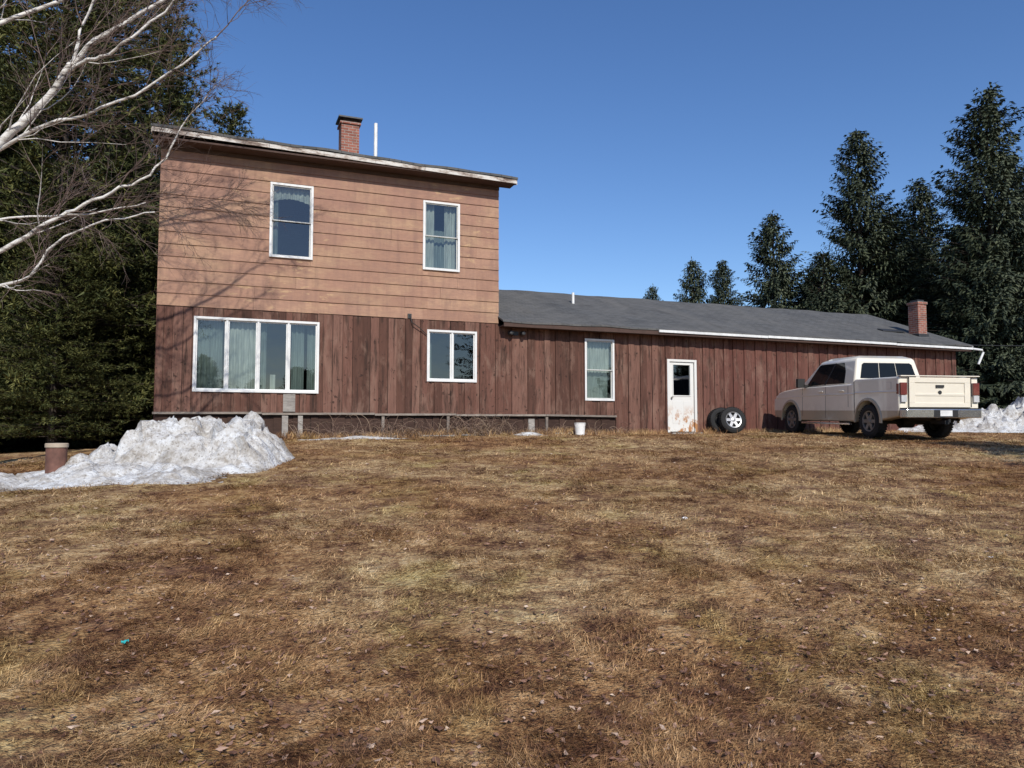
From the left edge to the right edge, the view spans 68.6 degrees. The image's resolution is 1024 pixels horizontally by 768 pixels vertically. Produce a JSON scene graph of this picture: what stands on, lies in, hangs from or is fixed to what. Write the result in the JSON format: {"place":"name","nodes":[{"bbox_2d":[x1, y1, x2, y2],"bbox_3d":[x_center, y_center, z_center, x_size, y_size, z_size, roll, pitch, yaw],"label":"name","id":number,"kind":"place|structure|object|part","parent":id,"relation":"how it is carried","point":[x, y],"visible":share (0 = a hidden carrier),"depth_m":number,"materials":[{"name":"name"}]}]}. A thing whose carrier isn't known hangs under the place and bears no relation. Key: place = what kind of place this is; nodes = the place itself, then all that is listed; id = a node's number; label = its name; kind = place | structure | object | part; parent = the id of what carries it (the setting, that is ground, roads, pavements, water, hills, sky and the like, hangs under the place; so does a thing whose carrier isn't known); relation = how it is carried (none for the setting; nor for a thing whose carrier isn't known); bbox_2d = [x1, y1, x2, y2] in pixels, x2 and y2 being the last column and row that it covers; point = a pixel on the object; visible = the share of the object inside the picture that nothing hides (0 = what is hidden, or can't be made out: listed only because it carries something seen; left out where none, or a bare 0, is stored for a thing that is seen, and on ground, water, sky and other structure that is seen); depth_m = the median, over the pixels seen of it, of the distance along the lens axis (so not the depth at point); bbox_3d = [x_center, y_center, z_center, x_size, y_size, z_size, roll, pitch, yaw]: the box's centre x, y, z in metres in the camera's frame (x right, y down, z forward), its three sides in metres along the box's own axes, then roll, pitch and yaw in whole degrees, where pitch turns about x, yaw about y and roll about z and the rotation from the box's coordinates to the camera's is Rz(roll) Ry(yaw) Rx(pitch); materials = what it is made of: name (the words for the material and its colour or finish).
{"place":"outdoors","nodes":[
{"label":"outdoors","id":0,"kind":"place"},
{"bbox_2d":[152,412,616,434],"bbox_3d":[-2.582,1.104,19.101,11.900,0.728,0.090,1,-4,-21],"label":"skirt rail","id":1,"kind":"object","parent":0,"point":[435,414],"visible":0.81,"depth_m":18.92,"materials":[{"name":"wood"}]},
{"bbox_2d":[408,314,525,335],"bbox_3d":[-1.143,-1.507,19.763,3.225,0.538,0.210,1,-4,-21],"label":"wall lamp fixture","id":2,"kind":"object","parent":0,"point":[522,333],"depth_m":20.16,"materials":[{"name":"black metal"}]},
{"bbox_2d":[0,431,1023,767],"bbox_3d":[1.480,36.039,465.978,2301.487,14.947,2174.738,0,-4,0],"label":"ground","id":3,"kind":"structure","parent":0,"point":[22,724],"depth_m":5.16,"materials":[{"name":"brown plant"}]},
{"bbox_2d":[0,197,50,442],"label":"pine tree","id":4,"kind":"object","parent":3,"relation":"on","point":[3,335],"visible":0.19,"depth_m":22.84,"materials":[{"name":"green plant"}]},
{"bbox_2d":[0,0,86,439],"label":"pine tree","id":5,"kind":"object","parent":3,"relation":"on","point":[14,168],"depth_m":29.98,"materials":[{"name":"green plant"}]},
{"bbox_2d":[45,443,68,473],"bbox_3d":[-7.250,1.223,11.948,0.330,0.570,0.330,0,-4,0],"label":"well casing","id":6,"kind":"object","parent":3,"relation":"on","point":[55,456],"visible":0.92,"depth_m":11.83,"materials":[{"name":"metal"}]},
{"bbox_2d":[0,192,145,442],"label":"pine tree","id":7,"kind":"object","parent":3,"relation":"on","point":[53,421],"visible":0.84,"depth_m":21.39,"materials":[{"name":"green plant"}]},
{"bbox_2d":[0,0,152,419],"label":"pine tree","id":8,"kind":"object","parent":3,"relation":"on","point":[145,374],"visible":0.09,"depth_m":25.70,"materials":[{"name":"green plant"}]},
{"bbox_2d":[0,0,195,450],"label":"pine tree","id":9,"kind":"object","parent":3,"relation":"on","point":[13,96],"visible":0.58,"depth_m":23.07,"materials":[{"name":"green plant"}]},
{"bbox_2d":[0,0,204,448],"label":"pine tree","id":10,"kind":"object","parent":3,"relation":"on","point":[76,148],"visible":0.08,"depth_m":29.10,"materials":[{"name":"green plant"}]},
{"bbox_2d":[108,265,157,427],"bbox_3d":[-11.797,-2.316,28.745,7.112,9.963,7.411,0,-4,1],"label":"pine tree","id":11,"kind":"object","parent":3,"relation":"on","point":[152,343],"visible":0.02,"depth_m":27.16,"materials":[{"name":"green plant"}]},
{"bbox_2d":[65,0,223,435],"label":"pine tree","id":12,"kind":"object","parent":3,"relation":"on","point":[139,282],"visible":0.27,"depth_m":28.61,"materials":[{"name":"green plant"}]},
{"bbox_2d":[0,411,294,491],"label":"snow bank","id":13,"kind":"structure","parent":3,"relation":"on","point":[172,450],"depth_m":11.53,"materials":[{"name":"white snow"}]},
{"bbox_2d":[0,0,308,312],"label":"birch tree","id":14,"kind":"object","parent":3,"relation":"on","point":[76,61],"visible":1,"depth_m":12.23,"materials":[{"name":"white plant"}]},
{"bbox_2d":[200,101,264,139],"bbox_3d":[-12.503,-4.766,33.526,7.623,15.871,7.494,1,-4,-16],"label":"pine tree","id":15,"kind":"object","parent":3,"relation":"on","point":[234,123],"visible":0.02,"depth_m":33.40,"materials":[{"name":"green plant"}]},
{"bbox_2d":[155,414,614,437],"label":"skirt boards","id":16,"kind":"object","parent":3,"relation":"on","point":[273,424],"visible":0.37,"depth_m":19.00,"materials":[{"name":"brown wood"}]},
{"bbox_2d":[159,228,688,432],"bbox_3d":[2.301,-1.321,25.573,25.510,7.560,8.000,1,-4,-21],"label":"wall frame","id":17,"kind":"object","parent":3,"relation":"on","point":[440,353],"visible":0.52,"depth_m":24.74,"materials":[{"name":"brown wood"}]},
{"bbox_2d":[153,309,156,419],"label":"end boards","id":18,"kind":"object","parent":17,"relation":"attached to","point":[155,361],"visible":0.01,"depth_m":17.11,"materials":[{"name":"brown wood"}]},
{"bbox_2d":[154,305,497,415],"bbox_3d":[-4.247,-0.469,18.606,8.300,2.487,0.048,1,-4,-21],"label":"board siding","id":19,"kind":"object","parent":17,"relation":"attached to","point":[396,349],"visible":1,"depth_m":18.73,"materials":[{"name":"brown wood"}]},
{"bbox_2d":[156,149,498,323],"bbox_3d":[-5.707,-3.375,22.523,8.354,3.774,8.034,1,-4,-21],"label":"lap siding","id":20,"kind":"object","parent":17,"relation":"attached to","point":[367,260],"visible":0.9,"depth_m":18.69,"materials":[{"name":"beige wood"}]},
{"bbox_2d":[151,126,516,187],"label":"fascia","id":21,"kind":"structure","parent":17,"relation":"attached to","point":[154,130],"depth_m":18.36,"materials":[{"name":"paint"}]},
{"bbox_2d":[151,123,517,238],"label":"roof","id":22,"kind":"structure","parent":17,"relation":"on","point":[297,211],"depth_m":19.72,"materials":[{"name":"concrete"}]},
{"bbox_2d":[336,115,362,153],"bbox_3d":[-4.471,-6.391,20.564,0.640,1.670,0.640,1,-4,-21],"label":"chimney","id":23,"kind":"object","parent":22,"relation":"on","point":[348,127],"visible":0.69,"depth_m":20.37,"materials":[{"name":"brick"}]},
{"bbox_2d":[196,186,609,397],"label":"curtains","id":24,"kind":"object","parent":17,"relation":"attached to","point":[440,252],"visible":0.82,"depth_m":18.43,"materials":[{"name":"white fabric"}]},
{"bbox_2d":[192,182,614,400],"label":"window frames","id":25,"kind":"structure","parent":17,"relation":"attached to","point":[258,322],"depth_m":18.38,"materials":[{"name":"white wood"}]},
{"bbox_2d":[282,394,534,437],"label":"grey patch boards","id":26,"kind":"object","parent":17,"relation":"attached to","point":[288,402],"visible":0.73,"depth_m":18.05,"materials":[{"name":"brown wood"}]},
{"bbox_2d":[498,326,615,416],"bbox_3d":[1.281,-0.302,20.776,3.566,2.420,0.050,1,-4,-21],"label":"wing board siding","id":27,"kind":"object","parent":17,"relation":"attached to","point":[547,367],"visible":0.93,"depth_m":20.62,"materials":[{"name":"brown wood"}]},
{"bbox_2d":[153,135,970,351],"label":"soffits","id":28,"kind":"object","parent":17,"relation":"on","point":[248,153],"visible":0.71,"depth_m":19.43,"materials":[{"name":"wood"}]},
{"bbox_2d":[667,359,697,431],"bbox_3d":[5.003,0.353,22.240,1.023,2.150,0.160,1,-4,-21],"label":"entry door","id":29,"kind":"structure","parent":17,"relation":"attached to","point":[682,412],"depth_m":22.19,"materials":[{"name":"paint"}]},
{"bbox_2d":[498,290,972,346],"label":"wing roof","id":30,"kind":"structure","parent":17,"relation":"attached to","point":[531,307],"depth_m":24.53,"materials":[{"name":"grey"}]},
{"bbox_2d":[374,123,573,303],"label":"vent pipes","id":31,"kind":"object","parent":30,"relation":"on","point":[375,136],"visible":0.66,"depth_m":20.48,"materials":[{"name":"white plastic"}]},
{"bbox_2d":[659,330,984,364],"bbox_3d":[8.797,-1.758,28.124,13.286,2.377,8.909,1,-4,-21],"label":"drip edge and gutter","id":32,"kind":"object","parent":30,"relation":"attached to","point":[813,339],"visible":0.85,"depth_m":23.75,"materials":[{"name":"white metal"}]},
{"bbox_2d":[877,328,905,332],"bbox_3d":[13.641,-1.921,26.985,1.100,0.130,0.250,1,-4,-21],"label":"roof flashing","id":33,"kind":"object","parent":30,"relation":"on","point":[890,330],"visible":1,"depth_m":26.92,"materials":[{"name":"metal"}]},
{"bbox_2d":[907,300,928,344],"bbox_3d":[14.600,-2.184,27.035,0.490,1.660,0.490,1,-4,-21],"label":"wing chimney","id":34,"kind":"object","parent":30,"relation":"on","point":[917,319],"visible":0.75,"depth_m":26.88,"materials":[{"name":"red brick"}]},
{"bbox_2d":[615,333,955,432],"bbox_3d":[9.295,0.160,23.907,13.640,2.960,0.055,1,-4,-21],"label":"wing board siding","id":35,"kind":"object","parent":17,"relation":"attached to","point":[752,380],"visible":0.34,"depth_m":22.86,"materials":[{"name":"brown wood"}]},
{"bbox_2d":[305,432,546,439],"bbox_3d":[-2.527,1.380,18.652,7.372,0.370,3.824,0,-4,0],"label":"snow patch","id":36,"kind":"object","parent":3,"relation":"on","point":[519,434],"visible":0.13,"depth_m":17.96,"materials":[{"name":"white snow"}]},
{"bbox_2d":[285,409,631,438],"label":"dead vines","id":37,"kind":"object","parent":3,"relation":"on","point":[489,428],"visible":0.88,"depth_m":19.12,"materials":[{"name":"brown plant"}]},
{"bbox_2d":[374,433,568,436],"bbox_3d":[-0.838,1.313,19.460,6.406,0.094,0.433,1,-4,-22],"label":"scrap lumber","id":38,"kind":"object","parent":3,"relation":"on","point":[441,435],"visible":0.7,"depth_m":19.02,"materials":[{"name":"grey wood"}]},
{"bbox_2d":[0,130,1016,452],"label":"distant forest","id":39,"kind":"object","parent":3,"relation":"on","point":[20,444],"visible":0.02,"depth_m":29.91,"materials":[{"name":"green plant"}]},
{"bbox_2d":[0,435,1023,767],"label":"dead leaves","id":40,"kind":"object","parent":3,"relation":"on","point":[506,719],"visible":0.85,"depth_m":3.98,"materials":[{"name":"brown plant"}]},
{"bbox_2d":[574,423,585,434],"bbox_3d":[1.833,1.222,20.280,0.312,0.350,0.312,0,-4,0],"label":"plastic bucket","id":41,"kind":"object","parent":3,"relation":"on","point":[579,428],"visible":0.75,"depth_m":20.16,"materials":[{"name":"white plastic"}]},
{"bbox_2d":[642,283,663,300],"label":"spruce tree","id":42,"kind":"object","parent":3,"relation":"on","point":[653,291],"visible":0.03,"depth_m":55.33,"materials":[{"name":"green plant"}]},
{"bbox_2d":[669,396,702,433],"bbox_3d":[5.076,0.936,22.018,1.083,1.140,0.320,1,-4,-21],"label":"door knob and step","id":43,"kind":"object","parent":3,"relation":"on","point":[684,432],"visible":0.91,"depth_m":22.00,"materials":[{"name":"grey wood"}]},
{"bbox_2d":[673,257,715,302],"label":"spruce tree","id":44,"kind":"object","parent":3,"relation":"on","point":[691,286],"visible":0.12,"depth_m":52.22,"materials":[{"name":"green plant"}]},
{"bbox_2d":[707,407,725,432],"bbox_3d":[6.225,1.100,22.396,0.784,0.784,0.250,1,-12,-13],"label":"loose wheel","id":45,"kind":"object","parent":3,"relation":"on","point":[713,418],"visible":0.54,"depth_m":22.28,"materials":[{"name":"rubber"}]},
{"bbox_2d":[707,260,745,305],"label":"spruce tree","id":46,"kind":"object","parent":3,"relation":"on","point":[722,280],"visible":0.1,"depth_m":55.22,"materials":[{"name":"green plant"}]},
{"bbox_2d":[718,407,745,432],"bbox_3d":[6.502,1.075,22.184,0.784,0.784,0.250,0,-16,-7],"label":"loose wheel","id":47,"kind":"object","parent":3,"relation":"on","point":[732,419],"visible":0.97,"depth_m":22.09,"materials":[{"name":"rubber"}]},
{"bbox_2d":[734,210,818,309],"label":"spruce tree","id":48,"kind":"object","parent":3,"relation":"on","point":[780,284],"visible":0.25,"depth_m":44.07,"materials":[{"name":"green plant"}]},
{"bbox_2d":[787,249,870,313],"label":"spruce tree","id":49,"kind":"object","parent":3,"relation":"on","point":[817,273],"visible":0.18,"depth_m":41.94,"materials":[{"name":"green plant"}]},
{"bbox_2d":[800,128,944,329],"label":"spruce tree","id":50,"kind":"object","parent":3,"relation":"on","point":[867,242],"visible":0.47,"depth_m":42.83,"materials":[{"name":"green plant"}]},
{"bbox_2d":[775,356,981,437],"bbox_3d":[9.377,0.337,19.920,2.540,2.062,6.219,0,-2,-8],"label":"pickup truck","id":51,"kind":"object","parent":3,"relation":"on","point":[871,396],"visible":1,"depth_m":18.44,"materials":[{"name":"paint"}]},
{"bbox_3d":[8.722,0.037,17.401,0.003,0.156,0.176,0,-2,-8],"label":"fuel door","id":52,"kind":"part","parent":51,"relation":"part of","materials":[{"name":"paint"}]},
{"bbox_2d":[853,207,958,346],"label":"spruce tree","id":53,"kind":"object","parent":3,"relation":"on","point":[913,277],"visible":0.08,"depth_m":43.28,"materials":[{"name":"green plant"}]},
{"bbox_2d":[892,177,1001,334],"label":"spruce tree","id":54,"kind":"object","parent":3,"relation":"on","point":[925,216],"visible":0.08,"depth_m":47.27,"materials":[{"name":"green plant"}]},
{"bbox_2d":[899,396,1023,432],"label":"snow bank","id":55,"kind":"structure","parent":3,"relation":"on","point":[1007,419],"depth_m":24.86,"materials":[{"name":"white snow"}]},
{"bbox_2d":[900,81,1023,408],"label":"spruce tree","id":56,"kind":"object","parent":3,"relation":"on","point":[973,209],"visible":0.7,"depth_m":38.22,"materials":[{"name":"green plant"}]},
{"bbox_2d":[931,257,1023,408],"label":"spruce tree","id":57,"kind":"object","parent":3,"relation":"on","point":[974,313],"visible":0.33,"depth_m":36.90,"materials":[{"name":"green plant"}]},
{"bbox_2d":[954,154,1023,391],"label":"spruce tree","id":58,"kind":"object","parent":3,"relation":"on","point":[997,260],"visible":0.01,"depth_m":44.05,"materials":[{"name":"green plant"}]},
{"bbox_2d":[975,345,1023,345],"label":"utility cable","id":59,"kind":"object","parent":3,"relation":"on","point":[999,345],"visible":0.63,"depth_m":27.84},
{"bbox_2d":[3,0,1023,307],"label":"sky","id":60,"kind":"structure","parent":0,"point":[641,139],"materials":[{"name":"blue"}]},
{"bbox_2d":[273,425,910,439],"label":"wall base grass","id":61,"kind":"structure","parent":0,"point":[637,431],"depth_m":20.27,"materials":[{"name":"beige plant"}]}
]}

